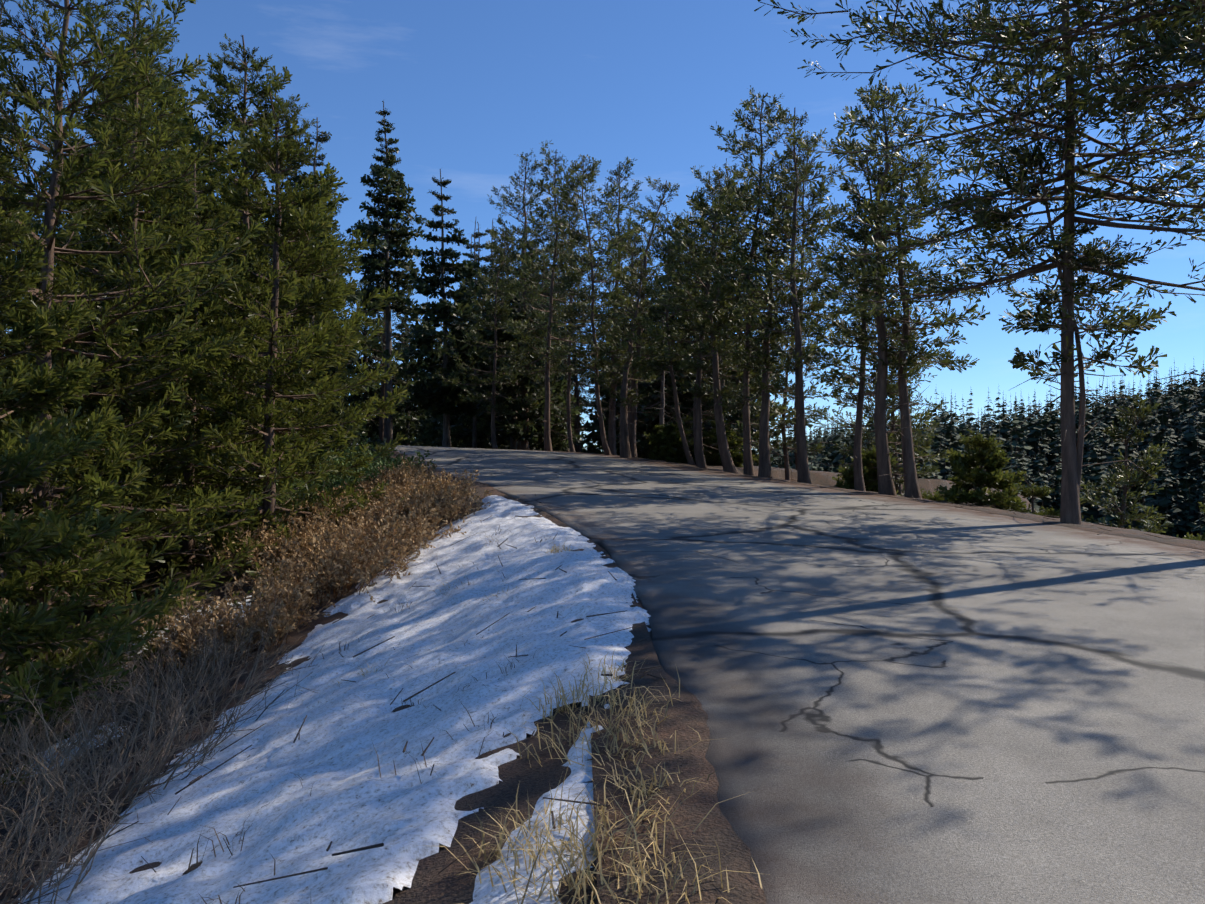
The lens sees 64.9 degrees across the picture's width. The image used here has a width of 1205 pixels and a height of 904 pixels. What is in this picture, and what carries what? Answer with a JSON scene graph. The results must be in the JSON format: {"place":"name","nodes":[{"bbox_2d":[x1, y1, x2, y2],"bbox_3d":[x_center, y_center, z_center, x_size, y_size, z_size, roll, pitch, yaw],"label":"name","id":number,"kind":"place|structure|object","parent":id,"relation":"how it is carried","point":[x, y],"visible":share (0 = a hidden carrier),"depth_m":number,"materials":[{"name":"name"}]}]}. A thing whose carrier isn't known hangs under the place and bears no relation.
{"place":"outdoors","nodes":[
{"label":"outdoors","id":0,"kind":"place"},
{"bbox_2d":[0,421,1204,903],"bbox_3d":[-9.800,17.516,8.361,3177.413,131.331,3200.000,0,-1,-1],"label":"ground","id":1,"kind":"structure","parent":0,"point":[534,781],"depth_m":6.15,"materials":[{"name":"soil"}]},
{"bbox_2d":[0,4,57,417],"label":"fir tree","id":2,"kind":"object","parent":1,"relation":"on","point":[9,110],"visible":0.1,"depth_m":31.67,"materials":[{"name":"green plant"}]},
{"bbox_2d":[0,134,76,613],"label":"pine tree","id":3,"kind":"object","parent":1,"relation":"on","point":[7,168],"visible":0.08,"depth_m":17.18,"materials":[{"name":"green plant"}]},
{"bbox_2d":[0,661,98,777],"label":"bare shrub","id":4,"kind":"object","parent":1,"relation":"on","point":[18,740],"visible":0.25,"depth_m":8.71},
{"bbox_2d":[0,171,141,659],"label":"pine tree","id":5,"kind":"object","parent":1,"relation":"on","point":[3,306],"visible":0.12,"depth_m":13.68,"materials":[{"name":"green plant"}]},
{"bbox_2d":[0,738,172,903],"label":"bare shrub","id":6,"kind":"object","parent":1,"relation":"on","point":[53,852],"visible":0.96,"depth_m":5.33,"materials":[{"name":"plant"}]},
{"bbox_2d":[0,680,172,896],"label":"bare shrub","id":7,"kind":"object","parent":1,"relation":"on","point":[37,817],"visible":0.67,"depth_m":6.05,"materials":[{"name":"plant"}]},
{"bbox_2d":[0,368,182,792],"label":"pine tree","id":8,"kind":"object","parent":1,"relation":"on","point":[61,537],"visible":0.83,"depth_m":8.81,"materials":[{"name":"green plant"}]},
{"bbox_2d":[0,209,197,738],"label":"pine tree","id":9,"kind":"object","parent":1,"relation":"on","point":[38,385],"visible":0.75,"depth_m":10.95,"materials":[{"name":"green plant"}]},
{"bbox_2d":[0,626,218,803],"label":"bare shrub","id":10,"kind":"object","parent":1,"relation":"on","point":[55,740],"visible":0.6,"depth_m":7.99,"materials":[{"name":"plant"}]},
{"bbox_2d":[19,25,263,467],"bbox_3d":[-13.732,-5.585,27.765,7.825,14.181,6.788,0,-1,-1],"label":"pine tree","id":11,"kind":"object","parent":1,"relation":"on","point":[104,147],"visible":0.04,"depth_m":27.59,"materials":[{"name":"green plant"}]},
{"bbox_2d":[0,45,287,531],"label":"pine tree","id":12,"kind":"object","parent":1,"relation":"on","point":[88,247],"visible":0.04,"depth_m":23.02,"materials":[{"name":"green plant"}]},
{"bbox_2d":[0,6,295,572],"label":"pine tree","id":13,"kind":"object","parent":1,"relation":"on","point":[170,198],"visible":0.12,"depth_m":18.66,"materials":[{"name":"green plant"}]},
{"bbox_2d":[0,654,319,854],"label":"bare shrub","id":14,"kind":"object","parent":1,"relation":"on","point":[142,771],"visible":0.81,"depth_m":6.87,"materials":[{"name":"plant"}]},
{"bbox_2d":[6,588,325,762],"bbox_3d":[-3.856,2.003,8.795,2.351,1.404,2.295,-1,-1,32],"label":"bare shrub","id":15,"kind":"object","parent":1,"relation":"on","point":[197,693],"visible":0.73,"depth_m":8.74,"materials":[{"name":"plant"}]},
{"bbox_2d":[0,0,342,657],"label":"pine tree","id":16,"kind":"object","parent":1,"relation":"on","point":[55,199],"visible":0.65,"depth_m":13.58,"materials":[{"name":"green plant"}]},
{"bbox_2d":[50,574,296,721],"bbox_3d":[-4.596,2.084,9.940,2.231,1.380,2.992,0,-1,-1],"label":"bare shrub","id":17,"kind":"object","parent":1,"relation":"on","point":[166,654],"visible":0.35,"depth_m":10.04,"materials":[{"name":"plant"}]},
{"bbox_2d":[53,161,327,574],"bbox_3d":[-7.540,-1.683,17.924,4.848,8.035,4.905,-1,-2,44],"label":"pine tree","id":18,"kind":"object","parent":1,"relation":"on","point":[192,561],"visible":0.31,"depth_m":17.59,"materials":[{"name":"green plant"}]},
{"bbox_2d":[131,564,338,678],"bbox_3d":[-4.176,1.974,11.081,2.127,1.212,2.182,1,-1,-42],"label":"sage shrub","id":19,"kind":"object","parent":1,"relation":"on","point":[280,624],"visible":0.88,"depth_m":10.70,"materials":[{"name":"brown plant"}]},
{"bbox_2d":[86,33,397,512],"bbox_3d":[-8.454,-3.996,21.980,7.077,11.577,7.177,0,-1,-1],"label":"pine tree","id":20,"kind":"object","parent":1,"relation":"on","point":[242,176],"visible":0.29,"depth_m":21.70,"materials":[{"name":"green plant"}]},
{"bbox_2d":[99,92,429,560],"bbox_3d":[-5.681,-2.262,16.920,4.690,8.500,5.220,-1,-1,28],"label":"pine tree","id":21,"kind":"object","parent":1,"relation":"on","point":[307,227],"visible":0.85,"depth_m":16.59,"materials":[{"name":"green plant"}]},
{"bbox_2d":[202,497,368,580],"bbox_3d":[-5.106,1.438,15.405,2.876,1.377,2.583,0,-1,-1],"label":"sage shrub","id":22,"kind":"object","parent":1,"relation":"on","point":[265,539],"visible":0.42,"depth_m":15.11,"materials":[{"name":"brown plant"}]},
{"bbox_2d":[224,469,371,549],"bbox_3d":[-6.373,1.154,19.065,3.050,1.611,3.310,0,-1,-1],"label":"manzanita shrub","id":23,"kind":"object","parent":1,"relation":"on","point":[296,502],"visible":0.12,"depth_m":19.02,"materials":[{"name":"green plant"}]},
{"bbox_2d":[252,117,366,440],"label":"fir tree","id":24,"kind":"object","parent":1,"relation":"on","point":[364,291],"visible":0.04,"depth_m":30.98,"materials":[{"name":"green plant"}]},
{"bbox_2d":[234,117,397,458],"bbox_3d":[-8.918,-4.936,29.535,4.806,11.000,4.948,1,-1,-35],"label":"fir tree","id":25,"kind":"object","parent":1,"relation":"on","point":[357,295],"visible":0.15,"depth_m":29.32,"materials":[{"name":"green plant"}]},
{"bbox_2d":[84,515,549,903],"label":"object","id":26,"kind":"object","parent":1,"relation":"on","point":[275,674],"depth_m":5.57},
{"bbox_2d":[1,495,650,903],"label":"snow","id":27,"kind":"structure","parent":1,"relation":"on","point":[349,801],"depth_m":6.15,"materials":[{"name":"snow"}]},
{"bbox_2d":[229,503,435,611],"bbox_3d":[-3.624,1.473,12.645,2.622,1.514,2.745,0,-1,-1],"label":"sage shrub","id":28,"kind":"object","parent":1,"relation":"on","point":[332,570],"visible":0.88,"depth_m":12.23,"materials":[{"name":"brown plant"}]},
{"bbox_2d":[276,454,393,506],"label":"manzanita shrub","id":29,"kind":"object","parent":1,"relation":"on","point":[340,479],"visible":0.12,"depth_m":20.53,"materials":[{"name":"green plant"}]},
{"bbox_2d":[280,484,419,536],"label":"sage shrub","id":30,"kind":"object","parent":1,"relation":"on","point":[310,518],"visible":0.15,"depth_m":16.94,"materials":[{"name":"brown plant"}]},
{"bbox_2d":[261,490,467,578],"bbox_3d":[-3.381,1.258,14.110,2.727,1.402,2.998,0,-1,-1],"label":"sage shrub","id":31,"kind":"object","parent":1,"relation":"on","point":[416,527],"visible":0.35,"depth_m":13.94,"materials":[{"name":"brown plant"}]},
{"bbox_2d":[336,271,404,440],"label":"fir tree","id":32,"kind":"object","parent":1,"relation":"on","point":[373,426],"visible":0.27,"depth_m":58.41,"materials":[{"name":"green plant"}]},
{"bbox_2d":[321,450,435,486],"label":"manzanita shrub","id":33,"kind":"object","parent":1,"relation":"on","point":[387,465],"visible":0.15,"depth_m":22.00,"materials":[{"name":"green plant"}]},
{"bbox_2d":[342,204,420,441],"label":"lodgepole tree","id":34,"kind":"object","parent":1,"relation":"on","point":[381,419],"visible":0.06,"depth_m":57.37,"materials":[{"name":"green plant"}]},
{"bbox_2d":[330,460,438,501],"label":"sage shrub","id":35,"kind":"object","parent":1,"relation":"on","point":[399,478],"visible":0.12,"depth_m":19.27,"materials":[{"name":"brown plant"}]},
{"bbox_2d":[345,100,428,443],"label":"tall fir tree","id":36,"kind":"object","parent":1,"relation":"on","point":[394,237],"visible":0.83,"depth_m":46.53,"materials":[{"name":"green plant"}]},
{"bbox_2d":[358,456,439,490],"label":"sage shrub","id":37,"kind":"object","parent":1,"relation":"on","point":[423,467],"visible":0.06,"depth_m":20.58,"materials":[{"name":"brown plant"}]},
{"bbox_2d":[313,468,491,542],"bbox_3d":[-3.149,0.983,15.740,2.801,1.437,2.246,0,-1,-1],"label":"sage shrub","id":38,"kind":"object","parent":1,"relation":"on","point":[448,505],"visible":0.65,"depth_m":15.52,"materials":[{"name":"brown plant"}]},
{"bbox_2d":[376,291,435,446],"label":"fir tree","id":39,"kind":"object","parent":1,"relation":"on","point":[409,428],"visible":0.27,"depth_m":76.81,"materials":[{"name":"green plant"}]},
{"bbox_2d":[352,464,478,510],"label":"sage shrub","id":40,"kind":"object","parent":1,"relation":"on","point":[444,483],"visible":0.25,"depth_m":17.44,"materials":[{"name":"brown plant"}]},
{"bbox_2d":[381,169,499,446],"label":"fir tree","id":41,"kind":"object","parent":1,"relation":"on","point":[434,398],"visible":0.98,"depth_m":42.81,"materials":[{"name":"green plant"}]},
{"bbox_2d":[415,277,469,445],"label":"fir tree","id":42,"kind":"object","parent":1,"relation":"on","point":[420,436],"depth_m":70.23,"materials":[{"name":"green plant"}]},
{"bbox_2d":[410,236,482,446],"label":"fir tree","id":43,"kind":"object","parent":1,"relation":"on","point":[430,441],"visible":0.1,"depth_m":69.40,"materials":[{"name":"green plant"}]},
{"bbox_2d":[415,222,499,447],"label":"fir tree","id":44,"kind":"object","parent":1,"relation":"on","point":[478,249],"visible":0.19,"depth_m":56.93,"materials":[{"name":"green plant"}]},
{"bbox_2d":[454,220,493,447],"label":"dead tree","id":45,"kind":"object","parent":1,"relation":"on","point":[474,438],"visible":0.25,"depth_m":49.72,"materials":[{"name":"wood"}]},
{"bbox_2d":[437,220,521,448],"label":"fir tree","id":46,"kind":"object","parent":1,"relation":"on","point":[463,423],"visible":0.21,"depth_m":53.21,"materials":[{"name":"green plant"}]},
{"bbox_2d":[437,226,540,448],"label":"lodgepole tree","id":47,"kind":"object","parent":1,"relation":"on","point":[494,306],"visible":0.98,"depth_m":40.90,"materials":[{"name":"green plant"}]},
{"bbox_2d":[462,148,583,449],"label":"lodgepole tree","id":48,"kind":"object","parent":1,"relation":"on","point":[523,392],"visible":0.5,"depth_m":44.37,"materials":[{"name":"green plant"}]},
{"bbox_2d":[475,232,573,449],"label":"fir tree","id":49,"kind":"object","parent":1,"relation":"on","point":[514,418],"visible":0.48,"depth_m":43.99,"materials":[{"name":"green plant"}]},
{"bbox_2d":[476,227,585,448],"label":"fir tree","id":50,"kind":"object","parent":1,"relation":"on","point":[577,408],"visible":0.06,"depth_m":50.37,"materials":[{"name":"green plant"}]},
{"bbox_2d":[503,253,581,450],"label":"fir tree","id":51,"kind":"object","parent":1,"relation":"on","point":[539,444],"visible":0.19,"depth_m":48.29,"materials":[{"name":"green plant"}]},
{"bbox_2d":[336,533,769,903],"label":"dry grass","id":52,"kind":"structure","parent":1,"relation":"on","point":[595,835],"depth_m":3.90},
{"bbox_2d":[496,141,616,450],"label":"lodgepole tree","id":53,"kind":"object","parent":1,"relation":"on","point":[549,338],"visible":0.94,"depth_m":34.99,"materials":[{"name":"green plant"}]},
{"bbox_2d":[351,444,765,903],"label":"dirt shoulder","id":54,"kind":"object","parent":1,"relation":"on","point":[692,761],"depth_m":4.18,"materials":[{"name":"soil"}]},
{"bbox_2d":[528,202,617,451],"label":"lodgepole tree","id":55,"kind":"object","parent":1,"relation":"on","point":[569,429],"visible":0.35,"depth_m":38.21,"materials":[{"name":"green plant"}]},
{"bbox_2d":[540,231,610,451],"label":"lodgepole tree","id":56,"kind":"object","parent":1,"relation":"on","point":[581,403],"visible":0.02,"depth_m":58.37,"materials":[{"name":"green plant"}]},
{"bbox_2d":[534,200,628,452],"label":"lodgepole tree","id":57,"kind":"object","parent":1,"relation":"on","point":[577,393],"visible":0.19,"depth_m":53.80,"materials":[{"name":"green plant"}]},
{"bbox_2d":[1,488,1181,903],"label":"litter twigs","id":58,"kind":"object","parent":1,"relation":"on","point":[437,708],"visible":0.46,"depth_m":6.45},
{"bbox_2d":[536,154,654,454],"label":"lodgepole tree","id":59,"kind":"object","parent":1,"relation":"on","point":[574,204],"visible":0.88,"depth_m":32.34,"materials":[{"name":"green plant"}]},
{"bbox_2d":[581,332,619,453],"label":"fir tree","id":60,"kind":"object","parent":1,"relation":"on","point":[592,435],"visible":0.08,"depth_m":71.69,"materials":[{"name":"green plant"}]},
{"bbox_2d":[555,156,683,454],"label":"lodgepole tree","id":61,"kind":"object","parent":1,"relation":"on","point":[612,431],"visible":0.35,"depth_m":41.92,"materials":[{"name":"green plant"}]},
{"bbox_2d":[581,227,667,420],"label":"lodgepole tree","id":62,"kind":"object","parent":1,"relation":"on","point":[625,297],"visible":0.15,"depth_m":40.83,"materials":[{"name":"green plant"}]},
{"bbox_2d":[594,235,665,458],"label":"fir tree","id":63,"kind":"object","parent":1,"relation":"on","point":[639,437],"visible":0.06,"depth_m":54.35,"materials":[{"name":"green plant"}]},
{"bbox_2d":[583,262,681,457],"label":"lodgepole tree","id":64,"kind":"object","parent":1,"relation":"on","point":[623,393],"visible":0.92,"depth_m":31.15,"materials":[{"name":"green plant"}]},
{"bbox_2d":[587,176,690,456],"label":"lodgepole tree","id":65,"kind":"object","parent":1,"relation":"on","point":[632,414],"visible":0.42,"depth_m":34.35,"materials":[{"name":"green plant"}]},
{"bbox_2d":[619,276,690,435],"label":"tree","id":66,"kind":"object","parent":1,"relation":"on","point":[662,410],"visible":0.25,"depth_m":39.44,"materials":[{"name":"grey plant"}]},
{"bbox_2d":[606,209,710,464],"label":"lodgepole tree","id":67,"kind":"object","parent":1,"relation":"on","point":[663,363],"visible":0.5,"depth_m":29.50,"materials":[{"name":"green plant"}]},
{"bbox_2d":[646,424,674,459],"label":"pine sapling","id":68,"kind":"object","parent":1,"relation":"on","point":[656,440],"visible":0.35,"depth_m":31.58,"materials":[{"name":"green plant"}]},
{"bbox_2d":[637,225,713,454],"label":"fir tree","id":69,"kind":"object","parent":1,"relation":"on","point":[667,383],"visible":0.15,"depth_m":44.47,"materials":[{"name":"green plant"}]},
{"bbox_2d":[659,421,703,463],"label":"pine sapling","id":70,"kind":"object","parent":1,"relation":"on","point":[673,441],"visible":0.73,"depth_m":30.25,"materials":[{"name":"green plant"}]},
{"bbox_2d":[645,172,752,468],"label":"lodgepole tree","id":71,"kind":"object","parent":1,"relation":"on","point":[688,247],"visible":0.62,"depth_m":27.21,"materials":[{"name":"green plant"}]},
{"bbox_2d":[648,210,753,464],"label":"fir tree","id":72,"kind":"object","parent":1,"relation":"on","point":[735,427],"visible":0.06,"depth_m":44.44,"materials":[{"name":"green plant"}]},
{"bbox_2d":[660,248,752,473],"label":"lodgepole tree","id":73,"kind":"object","parent":1,"relation":"on","point":[717,392],"visible":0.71,"depth_m":26.35,"materials":[{"name":"green plant"}]},
{"bbox_2d":[644,161,780,466],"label":"lodgepole tree","id":74,"kind":"object","parent":1,"relation":"on","point":[659,333],"visible":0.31,"depth_m":28.42,"materials":[{"name":"green plant"}]},
{"bbox_2d":[702,428,735,464],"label":"pine sapling","id":75,"kind":"object","parent":1,"relation":"on","point":[711,457],"visible":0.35,"depth_m":29.94,"materials":[{"name":"green plant"}]},
{"bbox_2d":[662,165,777,427],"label":"lodgepole tree","id":76,"kind":"object","parent":1,"relation":"on","point":[686,384],"visible":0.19,"depth_m":30.98,"materials":[{"name":"green plant"}]},
{"bbox_2d":[683,178,772,448],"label":"lodgepole tree","id":77,"kind":"object","parent":1,"relation":"on","point":[730,385],"visible":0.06,"depth_m":36.40,"materials":[{"name":"green plant"}]},
{"bbox_2d":[704,419,758,466],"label":"pine sapling","id":78,"kind":"object","parent":1,"relation":"on","point":[737,459],"visible":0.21,"depth_m":30.16,"materials":[{"name":"green plant"}]},
{"bbox_2d":[701,266,781,465],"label":"fir tree","id":79,"kind":"object","parent":1,"relation":"on","point":[737,416],"visible":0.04,"depth_m":45.34,"materials":[{"name":"green plant"}]},
{"bbox_2d":[655,85,833,475],"bbox_3d":[3.729,-4.461,25.791,4.585,10.510,4.216,-1,-1,26],"label":"lodgepole tree","id":80,"kind":"object","parent":1,"relation":"on","point":[749,335],"visible":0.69,"depth_m":25.21,"materials":[{"name":"green plant"}]},
{"bbox_2d":[688,250,811,463],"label":"fir tree","id":81,"kind":"object","parent":1,"relation":"on","point":[774,402],"depth_m":50.28,"materials":[{"name":"green plant"}]},
{"bbox_2d":[701,170,821,477],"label":"lodgepole tree","id":82,"kind":"object","parent":1,"relation":"on","point":[764,387],"visible":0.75,"depth_m":24.79,"materials":[{"name":"green plant"}]},
{"bbox_2d":[712,108,853,483],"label":"lodgepole tree","id":83,"kind":"object","parent":1,"relation":"on","point":[803,473],"visible":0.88,"depth_m":23.86,"materials":[{"name":"green plant"}]},
{"bbox_2d":[741,264,842,480],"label":"lodgepole tree","id":84,"kind":"object","parent":1,"relation":"on","point":[780,412],"visible":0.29,"depth_m":28.35,"materials":[{"name":"green plant"}]},
{"bbox_2d":[737,126,874,469],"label":"lodgepole tree","id":85,"kind":"object","parent":1,"relation":"on","point":[822,233],"visible":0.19,"depth_m":32.67,"materials":[{"name":"green plant"}]},
{"bbox_2d":[481,448,1204,549],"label":"dirt shoulder","id":86,"kind":"object","parent":1,"relation":"on","point":[1129,534],"depth_m":15.83,"materials":[{"name":"soil"}]},
{"bbox_2d":[832,447,897,491],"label":"pine sapling","id":87,"kind":"object","parent":1,"relation":"on","point":[869,457],"visible":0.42,"depth_m":22.42,"materials":[{"name":"green plant"}]},
{"bbox_2d":[805,146,954,490],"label":"lodgepole tree","id":88,"kind":"object","parent":1,"relation":"on","point":[863,378],"visible":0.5,"depth_m":21.48,"materials":[{"name":"green plant"}]},
{"bbox_2d":[811,244,948,477],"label":"lodgepole tree","id":89,"kind":"object","parent":1,"relation":"on","point":[870,408],"visible":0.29,"depth_m":25.19,"materials":[{"name":"green plant"}]},
{"bbox_2d":[805,75,989,495],"bbox_3d":[6.236,-3.471,20.171,3.597,9.099,3.943,0,-1,-1],"label":"lodgepole tree","id":90,"kind":"object","parent":1,"relation":"on","point":[883,467],"visible":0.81,"depth_m":20.09,"materials":[{"name":"green plant"}]},
{"bbox_2d":[856,325,948,495],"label":"lodgepole tree","id":91,"kind":"object","parent":1,"relation":"on","point":[893,421],"visible":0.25,"depth_m":28.93,"materials":[{"name":"green plant"}]},
{"bbox_2d":[842,148,998,498],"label":"lodgepole tree","id":92,"kind":"object","parent":1,"relation":"on","point":[911,486],"visible":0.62,"depth_m":20.09,"materials":[{"name":"green plant"}]},
{"bbox_2d":[752,360,1204,537],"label":"forest","id":93,"kind":"object","parent":1,"relation":"on","point":[1038,436],"visible":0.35,"depth_m":406.98,"materials":[{"name":"plant"}]},
{"bbox_2d":[754,0,1204,524],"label":"pine tree","id":94,"kind":"object","parent":1,"relation":"on","point":[1070,511],"visible":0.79,"depth_m":14.76,"materials":[{"name":"green plant"}]},
{"bbox_2d":[934,429,1026,511],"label":"pine sapling","id":95,"kind":"object","parent":1,"relation":"on","point":[989,474],"visible":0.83,"depth_m":18.80,"materials":[{"name":"green plant"}]},
{"bbox_2d":[1013,473,1060,517],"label":"pine tree","id":96,"kind":"object","parent":1,"relation":"on","point":[1037,491],"visible":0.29,"depth_m":22.36,"materials":[{"name":"green plant"}]},
{"bbox_2d":[941,30,1176,492],"bbox_3d":[7.283,-2.712,14.931,3.617,8.010,2.975,0,-1,-1],"label":"pine tree","id":97,"kind":"object","parent":1,"relation":"on","point":[1019,360],"visible":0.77,"depth_m":14.83,"materials":[{"name":"green plant"}]},
{"bbox_2d":[914,0,1204,381],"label":"pine tree","id":98,"kind":"object","parent":1,"relation":"on","point":[1196,61],"visible":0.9,"depth_m":12.14,"materials":[{"name":"green plant"}]},
{"bbox_2d":[1079,394,1178,537],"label":"young conifer","id":99,"kind":"object","parent":1,"relation":"on","point":[1126,474],"visible":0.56,"depth_m":22.77,"materials":[{"name":"green plant"}]},
{"bbox_2d":[0,0,1204,463],"label":"sky","id":100,"kind":"structure","parent":0,"point":[467,87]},
{"bbox_2d":[357,444,1204,903],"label":"road","id":101,"kind":"structure","parent":0,"point":[909,702],"depth_m":6.03,"materials":[{"name":"asphalt"}]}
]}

